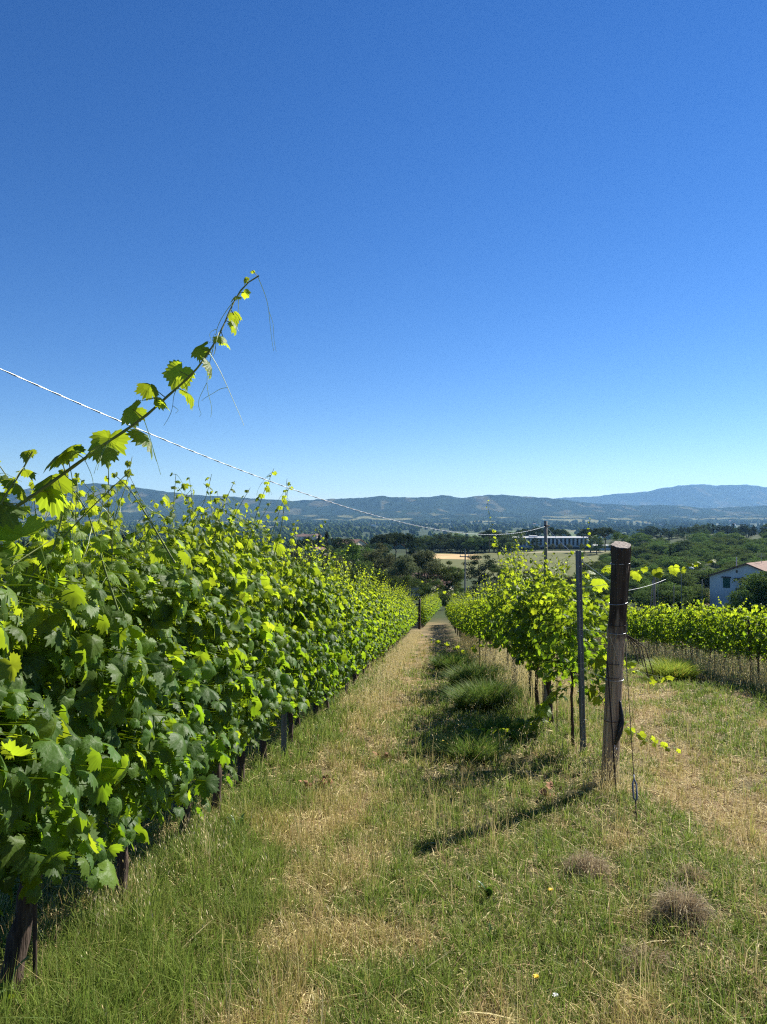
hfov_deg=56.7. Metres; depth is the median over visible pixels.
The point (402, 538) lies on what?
umbrella pine
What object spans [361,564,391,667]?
grapevine
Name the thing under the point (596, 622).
grapevine
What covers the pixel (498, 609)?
grapevine
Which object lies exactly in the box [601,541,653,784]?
wooden post
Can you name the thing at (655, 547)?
feathery tree
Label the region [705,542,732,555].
feathery tree
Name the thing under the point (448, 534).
dark evergreen tree
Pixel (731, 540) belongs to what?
feathery tree
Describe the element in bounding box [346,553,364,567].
dark evergreen tree
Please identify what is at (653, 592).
pole
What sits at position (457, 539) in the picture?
dark evergreen tree
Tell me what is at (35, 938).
vine stake
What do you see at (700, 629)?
grapevine
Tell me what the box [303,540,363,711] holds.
grapevine
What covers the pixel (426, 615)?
grapevine
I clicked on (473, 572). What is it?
dark evergreen tree
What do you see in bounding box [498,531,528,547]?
broadleaf tree
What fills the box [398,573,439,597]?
house
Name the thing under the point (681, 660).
grass tussock
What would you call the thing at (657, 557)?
feathery tree
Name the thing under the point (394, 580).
broadleaf tree
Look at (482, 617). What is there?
grapevine
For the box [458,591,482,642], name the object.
grapevine
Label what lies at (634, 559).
feathery tree
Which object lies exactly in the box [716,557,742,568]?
feathery tree
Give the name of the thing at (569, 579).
grey green tree
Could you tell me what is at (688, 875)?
dead grass clump
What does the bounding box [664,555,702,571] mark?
feathery tree
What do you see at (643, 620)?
grapevine
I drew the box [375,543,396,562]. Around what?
dark evergreen tree
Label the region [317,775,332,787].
dead leaf heap
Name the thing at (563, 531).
umbrella pine
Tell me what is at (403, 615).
grapevine
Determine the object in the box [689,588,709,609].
broadleaf tree
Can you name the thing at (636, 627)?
grapevine
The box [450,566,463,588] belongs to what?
bright green tree
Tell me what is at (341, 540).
dark evergreen tree
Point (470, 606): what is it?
grapevine
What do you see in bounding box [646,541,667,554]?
feathery tree
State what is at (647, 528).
dark evergreen tree
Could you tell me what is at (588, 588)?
feathery tree
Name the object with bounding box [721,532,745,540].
feathery tree
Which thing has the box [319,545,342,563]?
broadleaf tree
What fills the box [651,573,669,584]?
broadleaf tree
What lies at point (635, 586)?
broadleaf tree
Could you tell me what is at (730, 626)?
grapevine
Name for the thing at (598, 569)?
feathery tree
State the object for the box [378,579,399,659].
grapevine
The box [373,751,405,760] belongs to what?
dead leaf heap
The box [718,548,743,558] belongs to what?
feathery tree
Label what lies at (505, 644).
grapevine
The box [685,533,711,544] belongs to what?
feathery tree
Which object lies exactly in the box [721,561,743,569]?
feathery tree
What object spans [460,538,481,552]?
feathery tree
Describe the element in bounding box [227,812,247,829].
weed plant
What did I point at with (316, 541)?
dark evergreen tree
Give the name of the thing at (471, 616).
grapevine
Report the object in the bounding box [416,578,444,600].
broadleaf tree
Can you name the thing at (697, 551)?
feathery tree
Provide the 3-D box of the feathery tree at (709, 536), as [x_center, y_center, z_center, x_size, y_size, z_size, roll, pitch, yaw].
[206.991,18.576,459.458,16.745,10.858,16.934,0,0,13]
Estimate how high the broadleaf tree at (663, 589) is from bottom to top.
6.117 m
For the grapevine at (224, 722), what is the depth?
4.35 m
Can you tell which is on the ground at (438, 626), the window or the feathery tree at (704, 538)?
the feathery tree at (704, 538)
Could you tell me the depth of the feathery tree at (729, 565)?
241.83 m
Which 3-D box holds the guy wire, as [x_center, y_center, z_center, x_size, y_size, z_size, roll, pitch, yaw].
[1.926,1.633,5.542,0.038,1.180,1.156,0,0,15]
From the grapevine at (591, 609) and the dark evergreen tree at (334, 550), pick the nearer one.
the grapevine at (591, 609)
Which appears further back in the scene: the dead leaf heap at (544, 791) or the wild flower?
the dead leaf heap at (544, 791)
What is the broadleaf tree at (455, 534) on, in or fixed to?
on the ground at (438, 626)
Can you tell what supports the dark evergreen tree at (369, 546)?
on the ground at (438, 626)
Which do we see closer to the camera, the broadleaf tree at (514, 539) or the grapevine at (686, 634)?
the grapevine at (686, 634)
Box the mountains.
[555,484,766,507]
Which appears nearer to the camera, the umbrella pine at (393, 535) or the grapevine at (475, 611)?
the grapevine at (475, 611)
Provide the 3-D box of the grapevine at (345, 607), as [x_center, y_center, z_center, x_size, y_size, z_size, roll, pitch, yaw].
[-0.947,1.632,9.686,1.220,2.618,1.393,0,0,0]
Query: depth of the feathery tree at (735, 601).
97.64 m
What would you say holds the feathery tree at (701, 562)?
on the ground at (438, 626)
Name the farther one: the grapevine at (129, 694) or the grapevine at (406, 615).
the grapevine at (406, 615)
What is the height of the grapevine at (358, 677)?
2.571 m
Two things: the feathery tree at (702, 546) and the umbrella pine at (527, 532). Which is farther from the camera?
the umbrella pine at (527, 532)
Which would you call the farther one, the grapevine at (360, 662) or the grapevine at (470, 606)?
the grapevine at (470, 606)
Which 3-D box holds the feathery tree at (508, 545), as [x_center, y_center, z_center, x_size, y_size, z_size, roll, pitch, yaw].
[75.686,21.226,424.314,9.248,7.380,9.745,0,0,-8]
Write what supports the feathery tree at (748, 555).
on the ground at (438, 626)
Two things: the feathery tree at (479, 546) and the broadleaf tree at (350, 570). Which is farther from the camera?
the feathery tree at (479, 546)
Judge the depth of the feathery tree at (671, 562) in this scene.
233.84 m
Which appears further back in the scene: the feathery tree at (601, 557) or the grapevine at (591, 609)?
the feathery tree at (601, 557)
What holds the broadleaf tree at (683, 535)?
on the ground at (438, 626)
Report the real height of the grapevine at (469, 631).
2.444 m
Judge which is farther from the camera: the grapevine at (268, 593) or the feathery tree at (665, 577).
the feathery tree at (665, 577)
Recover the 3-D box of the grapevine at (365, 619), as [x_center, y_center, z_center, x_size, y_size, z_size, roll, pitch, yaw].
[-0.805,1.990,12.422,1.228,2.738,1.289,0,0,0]
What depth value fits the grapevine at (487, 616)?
14.79 m
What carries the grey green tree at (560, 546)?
on the ground at (438, 626)
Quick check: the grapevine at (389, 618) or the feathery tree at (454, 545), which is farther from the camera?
the feathery tree at (454, 545)
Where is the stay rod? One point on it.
(611, 724)
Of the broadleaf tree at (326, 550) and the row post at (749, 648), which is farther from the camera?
the broadleaf tree at (326, 550)
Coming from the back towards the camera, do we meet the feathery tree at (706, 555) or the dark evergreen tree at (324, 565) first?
the feathery tree at (706, 555)
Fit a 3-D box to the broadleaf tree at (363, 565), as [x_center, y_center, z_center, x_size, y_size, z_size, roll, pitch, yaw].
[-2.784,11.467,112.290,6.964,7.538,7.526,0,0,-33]
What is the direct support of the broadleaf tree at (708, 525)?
on the ground at (438, 626)
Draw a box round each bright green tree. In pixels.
[332,542,372,578]
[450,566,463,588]
[607,531,636,546]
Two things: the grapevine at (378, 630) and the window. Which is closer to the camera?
the grapevine at (378, 630)
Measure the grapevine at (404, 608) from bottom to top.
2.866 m
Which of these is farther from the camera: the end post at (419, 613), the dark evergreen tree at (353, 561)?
the dark evergreen tree at (353, 561)
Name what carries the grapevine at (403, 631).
on the ground at (438, 626)
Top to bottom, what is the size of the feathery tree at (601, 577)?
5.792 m
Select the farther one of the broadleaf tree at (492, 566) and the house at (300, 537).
the house at (300, 537)
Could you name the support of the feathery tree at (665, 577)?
on the ground at (438, 626)
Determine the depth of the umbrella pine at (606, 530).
427.41 m
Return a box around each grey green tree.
[286,546,311,562]
[326,555,352,578]
[353,543,400,588]
[382,554,422,588]
[403,549,442,596]
[467,584,482,599]
[481,579,499,595]
[557,544,563,550]
[559,576,574,587]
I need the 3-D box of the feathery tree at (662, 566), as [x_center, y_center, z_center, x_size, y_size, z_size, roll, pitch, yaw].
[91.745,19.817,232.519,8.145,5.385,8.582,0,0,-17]
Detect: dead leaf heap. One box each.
[294,780,311,790]
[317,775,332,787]
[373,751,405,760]
[539,781,560,796]
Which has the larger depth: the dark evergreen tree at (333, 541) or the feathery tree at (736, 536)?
the feathery tree at (736, 536)
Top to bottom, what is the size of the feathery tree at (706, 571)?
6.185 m
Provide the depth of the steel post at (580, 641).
7.39 m
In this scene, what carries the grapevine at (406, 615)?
on the ground at (438, 626)
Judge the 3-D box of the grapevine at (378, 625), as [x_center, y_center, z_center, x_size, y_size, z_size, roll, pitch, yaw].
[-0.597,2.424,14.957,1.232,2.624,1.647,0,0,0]
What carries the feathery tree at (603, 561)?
on the ground at (438, 626)
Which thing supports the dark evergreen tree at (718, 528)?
on the ground at (438, 626)
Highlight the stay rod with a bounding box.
[606,660,616,791]
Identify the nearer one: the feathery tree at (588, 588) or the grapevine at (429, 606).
the grapevine at (429, 606)
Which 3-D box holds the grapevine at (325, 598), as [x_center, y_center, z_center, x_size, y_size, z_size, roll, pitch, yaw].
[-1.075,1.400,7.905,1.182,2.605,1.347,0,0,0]
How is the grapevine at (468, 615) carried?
on the ground at (438, 626)
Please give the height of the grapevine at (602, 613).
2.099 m
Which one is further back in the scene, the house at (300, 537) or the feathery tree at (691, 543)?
the house at (300, 537)
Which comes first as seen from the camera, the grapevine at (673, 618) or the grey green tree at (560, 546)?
the grapevine at (673, 618)
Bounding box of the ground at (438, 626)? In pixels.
[0,522,766,1023]
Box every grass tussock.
[424,650,476,670]
[424,727,516,763]
[434,660,510,686]
[438,675,530,712]
[450,709,541,742]
[635,657,705,680]
[639,656,699,667]
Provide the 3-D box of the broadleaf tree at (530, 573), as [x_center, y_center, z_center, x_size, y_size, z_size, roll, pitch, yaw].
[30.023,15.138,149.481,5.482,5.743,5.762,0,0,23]
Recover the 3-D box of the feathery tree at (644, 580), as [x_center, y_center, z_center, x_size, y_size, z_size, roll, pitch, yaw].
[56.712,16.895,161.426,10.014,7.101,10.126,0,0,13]
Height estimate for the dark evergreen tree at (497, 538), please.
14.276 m
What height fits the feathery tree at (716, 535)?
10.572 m
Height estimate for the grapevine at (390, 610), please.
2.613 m
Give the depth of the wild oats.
9.73 m
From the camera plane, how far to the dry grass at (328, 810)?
3.83 m
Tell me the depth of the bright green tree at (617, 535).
398.82 m
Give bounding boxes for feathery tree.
[443,539,458,551]
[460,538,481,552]
[474,539,490,551]
[480,537,501,551]
[502,542,515,551]
[569,586,596,603]
[582,561,606,574]
[593,560,610,567]
[594,576,610,584]
[594,585,609,604]
[595,568,607,576]
[597,555,607,560]
[626,532,653,546]
[629,574,651,599]
[629,587,660,609]
[630,556,639,566]
[631,545,656,558]
[631,560,650,569]
[631,567,655,581]
[636,564,658,581]
[637,553,651,559]
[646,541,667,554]
[646,542,669,554]
[647,581,701,610]
[650,554,667,562]
[653,555,673,564]
[653,556,692,569]
[654,537,670,542]
[655,564,669,569]
[656,571,678,583]
[659,584,707,613]
[662,544,686,554]
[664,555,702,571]
[667,572,698,586]
[671,540,698,554]
[672,550,696,557]
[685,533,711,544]
[686,546,710,561]
[686,558,711,570]
[686,569,704,585]
[687,545,710,551]
[688,584,709,605]
[689,536,713,542]
[692,533,715,541]
[693,572,709,587]
[694,540,716,545]
[694,568,716,588]
[700,548,716,557]
[702,552,718,558]
[704,551,739,568]
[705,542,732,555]
[711,532,725,537]
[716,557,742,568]
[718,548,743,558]
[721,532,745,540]
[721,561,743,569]
[721,563,737,568]
[723,538,736,547]
[724,589,761,616]
[728,572,762,619]
[734,538,756,544]
[737,542,764,553]
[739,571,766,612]
[740,553,760,561]
[742,538,766,552]
[744,553,766,561]
[747,557,766,561]
[751,576,766,612]
[757,548,766,553]
[759,529,766,538]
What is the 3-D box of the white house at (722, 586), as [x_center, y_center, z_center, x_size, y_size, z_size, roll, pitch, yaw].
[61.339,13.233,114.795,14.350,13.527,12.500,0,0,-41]
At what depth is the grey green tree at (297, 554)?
200.44 m
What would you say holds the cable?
attached to the thin pole at (545, 554)
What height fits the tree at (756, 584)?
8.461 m
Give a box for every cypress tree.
[317,531,321,546]
[322,531,328,546]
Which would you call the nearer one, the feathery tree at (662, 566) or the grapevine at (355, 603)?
the grapevine at (355, 603)
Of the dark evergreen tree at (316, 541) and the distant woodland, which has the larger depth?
the distant woodland
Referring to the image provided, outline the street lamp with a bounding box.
[681,567,693,608]
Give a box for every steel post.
[281,625,286,758]
[345,675,347,695]
[575,551,585,751]
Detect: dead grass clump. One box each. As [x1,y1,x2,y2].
[555,842,621,881]
[606,940,681,987]
[640,877,725,933]
[667,861,712,888]
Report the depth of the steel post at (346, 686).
12.60 m
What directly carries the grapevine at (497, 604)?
on the ground at (438, 626)
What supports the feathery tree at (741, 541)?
on the ground at (438, 626)
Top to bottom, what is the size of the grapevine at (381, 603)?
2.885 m
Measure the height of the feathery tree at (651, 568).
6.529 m
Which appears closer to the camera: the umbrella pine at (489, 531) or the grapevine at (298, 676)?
the grapevine at (298, 676)
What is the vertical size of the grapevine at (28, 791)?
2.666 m
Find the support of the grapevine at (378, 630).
on the ground at (438, 626)
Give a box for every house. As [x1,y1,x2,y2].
[298,535,306,539]
[305,546,331,557]
[338,539,366,545]
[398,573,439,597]
[706,553,766,614]
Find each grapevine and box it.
[0,270,275,915]
[0,461,215,1011]
[19,459,245,908]
[70,472,274,843]
[159,469,296,815]
[193,486,308,787]
[236,520,329,765]
[262,542,347,728]
[271,523,340,746]
[290,536,358,715]
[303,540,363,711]
[311,541,370,703]
[311,548,372,695]
[321,559,385,684]
[334,560,376,690]
[336,565,390,674]
[351,567,383,679]
[354,574,384,679]
[355,563,393,669]
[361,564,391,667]
[371,576,396,662]
[371,584,394,661]
[377,580,397,659]
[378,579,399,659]
[379,581,401,651]
[379,587,401,656]
[381,582,401,637]
[381,585,404,649]
[387,587,407,647]
[388,580,406,650]
[391,583,408,634]
[394,588,410,645]
[394,591,409,643]
[396,585,411,642]
[397,588,412,635]
[416,600,431,627]
[418,518,603,743]
[418,596,430,626]
[419,527,575,705]
[422,596,432,623]
[453,588,468,636]
[456,588,471,629]
[457,586,477,625]
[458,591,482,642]
[458,596,473,644]
[463,582,483,647]
[463,583,495,642]
[465,583,489,640]
[466,575,500,658]
[468,573,501,661]
[472,577,500,666]
[478,544,529,664]
[481,500,542,682]
[491,552,567,698]
[519,550,715,758]
[592,606,608,645]
[596,608,607,633]
[598,605,608,630]
[626,603,652,641]
[626,608,643,651]
[627,606,661,645]
[633,604,666,648]
[641,601,675,645]
[648,601,687,655]
[659,602,703,659]
[673,597,719,661]
[683,605,734,661]
[693,597,745,665]
[708,598,766,674]
[721,602,766,670]
[741,604,766,656]
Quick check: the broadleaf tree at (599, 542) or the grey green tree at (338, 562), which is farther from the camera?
the broadleaf tree at (599, 542)
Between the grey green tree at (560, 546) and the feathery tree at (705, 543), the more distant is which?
the grey green tree at (560, 546)
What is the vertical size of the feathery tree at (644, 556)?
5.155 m
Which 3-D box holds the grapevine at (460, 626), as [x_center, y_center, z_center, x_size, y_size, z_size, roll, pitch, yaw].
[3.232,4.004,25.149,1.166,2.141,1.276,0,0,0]
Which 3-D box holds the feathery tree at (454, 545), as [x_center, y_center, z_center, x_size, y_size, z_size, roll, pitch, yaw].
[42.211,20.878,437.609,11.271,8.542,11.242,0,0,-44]
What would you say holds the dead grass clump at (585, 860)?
on the ground at (438, 626)
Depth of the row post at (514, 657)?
13.16 m
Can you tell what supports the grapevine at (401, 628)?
on the ground at (438, 626)
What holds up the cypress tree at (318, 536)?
on the ground at (438, 626)
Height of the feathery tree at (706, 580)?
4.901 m
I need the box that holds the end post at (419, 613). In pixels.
[418,598,420,628]
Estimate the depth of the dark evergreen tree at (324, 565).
150.74 m
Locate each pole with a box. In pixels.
[460,549,468,592]
[544,521,549,719]
[653,576,654,609]
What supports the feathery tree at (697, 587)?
on the ground at (438, 626)
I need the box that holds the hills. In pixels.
[7,483,766,523]
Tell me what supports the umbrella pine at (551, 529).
on the ground at (438, 626)
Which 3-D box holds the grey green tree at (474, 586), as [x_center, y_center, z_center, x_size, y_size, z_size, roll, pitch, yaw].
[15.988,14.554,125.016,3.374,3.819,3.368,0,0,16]
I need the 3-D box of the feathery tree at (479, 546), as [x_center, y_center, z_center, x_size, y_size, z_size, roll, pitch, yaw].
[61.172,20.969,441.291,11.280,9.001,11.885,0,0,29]
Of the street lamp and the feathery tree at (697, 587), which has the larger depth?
the feathery tree at (697, 587)
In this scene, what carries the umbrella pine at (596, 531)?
on the ground at (438, 626)
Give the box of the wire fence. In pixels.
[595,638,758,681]
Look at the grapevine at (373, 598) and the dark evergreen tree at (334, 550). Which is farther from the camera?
the dark evergreen tree at (334, 550)
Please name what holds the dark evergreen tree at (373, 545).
on the ground at (438, 626)
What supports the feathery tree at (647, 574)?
on the ground at (438, 626)
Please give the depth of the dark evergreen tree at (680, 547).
329.63 m
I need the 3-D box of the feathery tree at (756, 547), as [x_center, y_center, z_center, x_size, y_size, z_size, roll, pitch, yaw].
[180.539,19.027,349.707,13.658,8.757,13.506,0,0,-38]
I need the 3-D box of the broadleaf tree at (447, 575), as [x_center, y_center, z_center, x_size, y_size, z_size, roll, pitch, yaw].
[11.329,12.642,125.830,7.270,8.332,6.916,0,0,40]
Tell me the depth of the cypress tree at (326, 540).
262.03 m
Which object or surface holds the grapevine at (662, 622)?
on the ground at (438, 626)
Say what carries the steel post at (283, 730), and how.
on the ground at (438, 626)
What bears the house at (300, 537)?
on the ground at (438, 626)
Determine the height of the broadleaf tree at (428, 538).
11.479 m
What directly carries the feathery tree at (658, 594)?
on the ground at (438, 626)
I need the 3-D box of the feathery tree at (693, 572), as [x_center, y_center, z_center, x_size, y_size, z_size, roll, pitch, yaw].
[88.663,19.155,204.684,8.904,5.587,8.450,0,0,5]
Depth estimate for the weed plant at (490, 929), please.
3.30 m
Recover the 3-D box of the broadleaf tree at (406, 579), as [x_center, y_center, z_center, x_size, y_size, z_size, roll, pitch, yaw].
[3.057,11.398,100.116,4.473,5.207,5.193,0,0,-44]
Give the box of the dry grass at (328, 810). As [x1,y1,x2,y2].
[0,636,766,1023]
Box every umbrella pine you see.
[370,534,396,545]
[382,532,403,553]
[392,533,419,553]
[478,529,499,552]
[515,529,537,536]
[526,527,543,535]
[540,527,559,536]
[550,529,570,536]
[576,528,605,552]
[595,527,619,551]
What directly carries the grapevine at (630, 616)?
on the ground at (438, 626)
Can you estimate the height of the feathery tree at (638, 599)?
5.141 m
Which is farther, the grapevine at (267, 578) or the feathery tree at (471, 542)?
the feathery tree at (471, 542)
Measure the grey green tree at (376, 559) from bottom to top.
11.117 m
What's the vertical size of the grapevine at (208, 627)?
2.413 m
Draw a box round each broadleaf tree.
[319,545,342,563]
[341,565,365,588]
[349,560,388,588]
[367,571,401,593]
[389,575,423,601]
[416,535,435,549]
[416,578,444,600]
[426,561,463,600]
[437,589,453,608]
[451,533,465,538]
[453,587,471,600]
[488,564,508,587]
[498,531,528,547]
[522,570,535,590]
[568,585,598,603]
[587,535,606,553]
[628,579,648,600]
[637,583,690,611]
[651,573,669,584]
[679,532,688,539]
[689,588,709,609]
[702,523,716,530]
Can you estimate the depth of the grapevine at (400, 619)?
23.07 m
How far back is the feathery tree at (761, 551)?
310.59 m
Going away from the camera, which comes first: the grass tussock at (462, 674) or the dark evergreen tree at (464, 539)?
the grass tussock at (462, 674)
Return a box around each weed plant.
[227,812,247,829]
[479,881,492,896]
[485,922,492,943]
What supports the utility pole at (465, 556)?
on the ground at (438, 626)
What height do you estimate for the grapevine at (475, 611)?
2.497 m
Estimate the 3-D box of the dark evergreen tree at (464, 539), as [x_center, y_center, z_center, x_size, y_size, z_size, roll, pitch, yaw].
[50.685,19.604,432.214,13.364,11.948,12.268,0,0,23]
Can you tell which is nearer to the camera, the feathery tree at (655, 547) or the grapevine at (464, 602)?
the grapevine at (464, 602)
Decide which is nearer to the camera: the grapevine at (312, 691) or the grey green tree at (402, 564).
the grapevine at (312, 691)
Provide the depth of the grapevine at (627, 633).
26.30 m
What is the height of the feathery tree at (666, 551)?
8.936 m
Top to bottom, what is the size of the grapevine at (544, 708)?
2.796 m
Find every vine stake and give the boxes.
[33,740,36,989]
[556,669,557,730]
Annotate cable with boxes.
[0,368,544,534]
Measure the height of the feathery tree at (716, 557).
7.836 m
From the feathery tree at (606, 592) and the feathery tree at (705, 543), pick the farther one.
the feathery tree at (705, 543)
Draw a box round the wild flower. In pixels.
[533,974,538,994]
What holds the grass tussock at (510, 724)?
on the ground at (438, 626)
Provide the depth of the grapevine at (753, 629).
15.60 m
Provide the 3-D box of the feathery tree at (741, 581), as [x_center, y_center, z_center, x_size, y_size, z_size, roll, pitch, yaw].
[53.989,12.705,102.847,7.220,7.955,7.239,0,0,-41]
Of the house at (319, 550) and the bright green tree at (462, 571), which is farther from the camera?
the house at (319, 550)
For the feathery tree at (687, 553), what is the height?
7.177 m
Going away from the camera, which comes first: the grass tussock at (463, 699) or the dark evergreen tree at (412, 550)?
the grass tussock at (463, 699)
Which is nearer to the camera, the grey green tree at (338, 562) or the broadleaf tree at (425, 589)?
the broadleaf tree at (425, 589)
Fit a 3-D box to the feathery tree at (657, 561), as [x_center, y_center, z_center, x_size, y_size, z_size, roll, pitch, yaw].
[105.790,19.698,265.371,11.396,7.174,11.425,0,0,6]
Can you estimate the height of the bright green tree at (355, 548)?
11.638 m
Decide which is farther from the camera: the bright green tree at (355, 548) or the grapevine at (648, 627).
the bright green tree at (355, 548)
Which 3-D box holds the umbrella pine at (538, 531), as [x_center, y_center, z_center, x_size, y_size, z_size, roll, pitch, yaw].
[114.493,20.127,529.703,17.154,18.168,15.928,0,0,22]
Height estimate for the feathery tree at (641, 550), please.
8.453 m
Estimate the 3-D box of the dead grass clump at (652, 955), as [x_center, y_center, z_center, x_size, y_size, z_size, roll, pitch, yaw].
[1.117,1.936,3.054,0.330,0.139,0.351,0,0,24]
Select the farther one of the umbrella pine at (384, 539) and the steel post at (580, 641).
the umbrella pine at (384, 539)
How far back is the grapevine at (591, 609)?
7.61 m
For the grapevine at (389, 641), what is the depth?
19.43 m
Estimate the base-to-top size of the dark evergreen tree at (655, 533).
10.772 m
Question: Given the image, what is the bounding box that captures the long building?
[509,535,609,550]
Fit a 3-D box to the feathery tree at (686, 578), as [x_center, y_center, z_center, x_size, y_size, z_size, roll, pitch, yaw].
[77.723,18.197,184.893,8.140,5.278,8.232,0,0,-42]
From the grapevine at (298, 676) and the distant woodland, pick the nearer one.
the grapevine at (298, 676)
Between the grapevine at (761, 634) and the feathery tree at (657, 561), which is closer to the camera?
the grapevine at (761, 634)
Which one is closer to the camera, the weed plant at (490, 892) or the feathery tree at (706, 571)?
the weed plant at (490, 892)
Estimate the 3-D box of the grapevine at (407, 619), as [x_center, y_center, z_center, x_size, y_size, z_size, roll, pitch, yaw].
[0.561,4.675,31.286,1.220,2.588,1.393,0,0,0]
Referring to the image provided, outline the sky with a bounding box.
[0,0,766,500]
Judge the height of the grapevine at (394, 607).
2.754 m
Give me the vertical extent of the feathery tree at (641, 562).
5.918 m
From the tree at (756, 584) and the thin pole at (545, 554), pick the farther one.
the tree at (756, 584)
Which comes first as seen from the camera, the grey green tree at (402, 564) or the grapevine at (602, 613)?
the grapevine at (602, 613)
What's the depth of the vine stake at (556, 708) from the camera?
8.60 m
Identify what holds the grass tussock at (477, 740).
on the ground at (438, 626)
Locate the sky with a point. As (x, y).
(494, 247)
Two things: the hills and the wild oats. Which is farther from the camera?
the hills
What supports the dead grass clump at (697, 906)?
on the ground at (438, 626)
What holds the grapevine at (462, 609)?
on the ground at (438, 626)
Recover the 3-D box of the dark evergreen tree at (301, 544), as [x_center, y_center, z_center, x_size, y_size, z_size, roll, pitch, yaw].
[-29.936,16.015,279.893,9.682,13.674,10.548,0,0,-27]
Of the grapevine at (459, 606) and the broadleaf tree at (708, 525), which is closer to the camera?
the grapevine at (459, 606)
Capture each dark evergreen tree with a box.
[295,536,315,551]
[303,539,325,555]
[318,559,327,574]
[325,548,346,566]
[329,538,346,552]
[335,538,355,560]
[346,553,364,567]
[349,544,375,565]
[363,544,384,561]
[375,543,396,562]
[405,539,429,565]
[430,533,452,551]
[444,532,454,550]
[449,536,463,551]
[457,535,475,552]
[461,555,497,587]
[489,531,507,551]
[530,537,540,550]
[643,526,652,532]
[651,529,663,538]
[676,541,691,553]
[716,525,722,532]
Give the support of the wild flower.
on the ground at (438, 626)
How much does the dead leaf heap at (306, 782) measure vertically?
0.086 m
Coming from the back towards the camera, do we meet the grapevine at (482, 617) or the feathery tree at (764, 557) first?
the feathery tree at (764, 557)
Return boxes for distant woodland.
[0,518,766,549]
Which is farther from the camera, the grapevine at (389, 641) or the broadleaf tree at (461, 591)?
the broadleaf tree at (461, 591)
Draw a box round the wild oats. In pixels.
[49,629,766,1023]
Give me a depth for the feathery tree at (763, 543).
358.71 m
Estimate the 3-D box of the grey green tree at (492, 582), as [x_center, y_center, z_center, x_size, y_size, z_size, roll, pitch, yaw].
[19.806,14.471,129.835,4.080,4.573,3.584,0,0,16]
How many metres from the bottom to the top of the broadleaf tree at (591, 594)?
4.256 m
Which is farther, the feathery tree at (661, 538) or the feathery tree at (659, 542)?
the feathery tree at (661, 538)
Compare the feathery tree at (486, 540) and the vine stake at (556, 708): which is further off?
the feathery tree at (486, 540)
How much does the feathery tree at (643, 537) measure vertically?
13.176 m
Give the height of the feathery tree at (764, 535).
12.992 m
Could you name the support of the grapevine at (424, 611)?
on the ground at (438, 626)
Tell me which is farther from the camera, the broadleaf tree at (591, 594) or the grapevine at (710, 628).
the broadleaf tree at (591, 594)
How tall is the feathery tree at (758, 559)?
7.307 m
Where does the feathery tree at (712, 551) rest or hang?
on the ground at (438, 626)
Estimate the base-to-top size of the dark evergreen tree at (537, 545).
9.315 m
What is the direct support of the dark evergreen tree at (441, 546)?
on the ground at (438, 626)
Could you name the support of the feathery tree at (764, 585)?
on the ground at (438, 626)
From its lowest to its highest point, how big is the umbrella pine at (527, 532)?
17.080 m
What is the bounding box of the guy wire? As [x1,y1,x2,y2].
[624,634,637,820]
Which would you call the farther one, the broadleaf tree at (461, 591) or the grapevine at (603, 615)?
the broadleaf tree at (461, 591)
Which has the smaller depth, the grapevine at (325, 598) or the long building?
the grapevine at (325, 598)
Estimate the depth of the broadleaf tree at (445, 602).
95.59 m
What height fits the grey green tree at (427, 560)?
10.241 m
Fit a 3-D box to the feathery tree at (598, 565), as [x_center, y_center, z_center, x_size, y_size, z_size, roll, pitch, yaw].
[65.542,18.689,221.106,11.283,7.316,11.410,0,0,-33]
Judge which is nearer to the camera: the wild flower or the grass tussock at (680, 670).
the wild flower
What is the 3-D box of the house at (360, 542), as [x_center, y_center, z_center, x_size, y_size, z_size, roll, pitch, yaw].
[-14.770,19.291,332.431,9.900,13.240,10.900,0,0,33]
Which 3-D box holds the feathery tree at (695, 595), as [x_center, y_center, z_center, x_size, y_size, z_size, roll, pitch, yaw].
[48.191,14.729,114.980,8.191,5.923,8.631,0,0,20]
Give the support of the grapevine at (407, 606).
on the ground at (438, 626)
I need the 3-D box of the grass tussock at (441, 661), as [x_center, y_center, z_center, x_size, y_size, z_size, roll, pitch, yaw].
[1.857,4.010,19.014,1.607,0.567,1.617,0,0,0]
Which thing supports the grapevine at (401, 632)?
on the ground at (438, 626)
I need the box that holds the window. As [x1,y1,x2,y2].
[723,577,729,587]
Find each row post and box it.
[513,582,517,685]
[747,620,752,680]
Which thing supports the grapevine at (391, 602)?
on the ground at (438, 626)

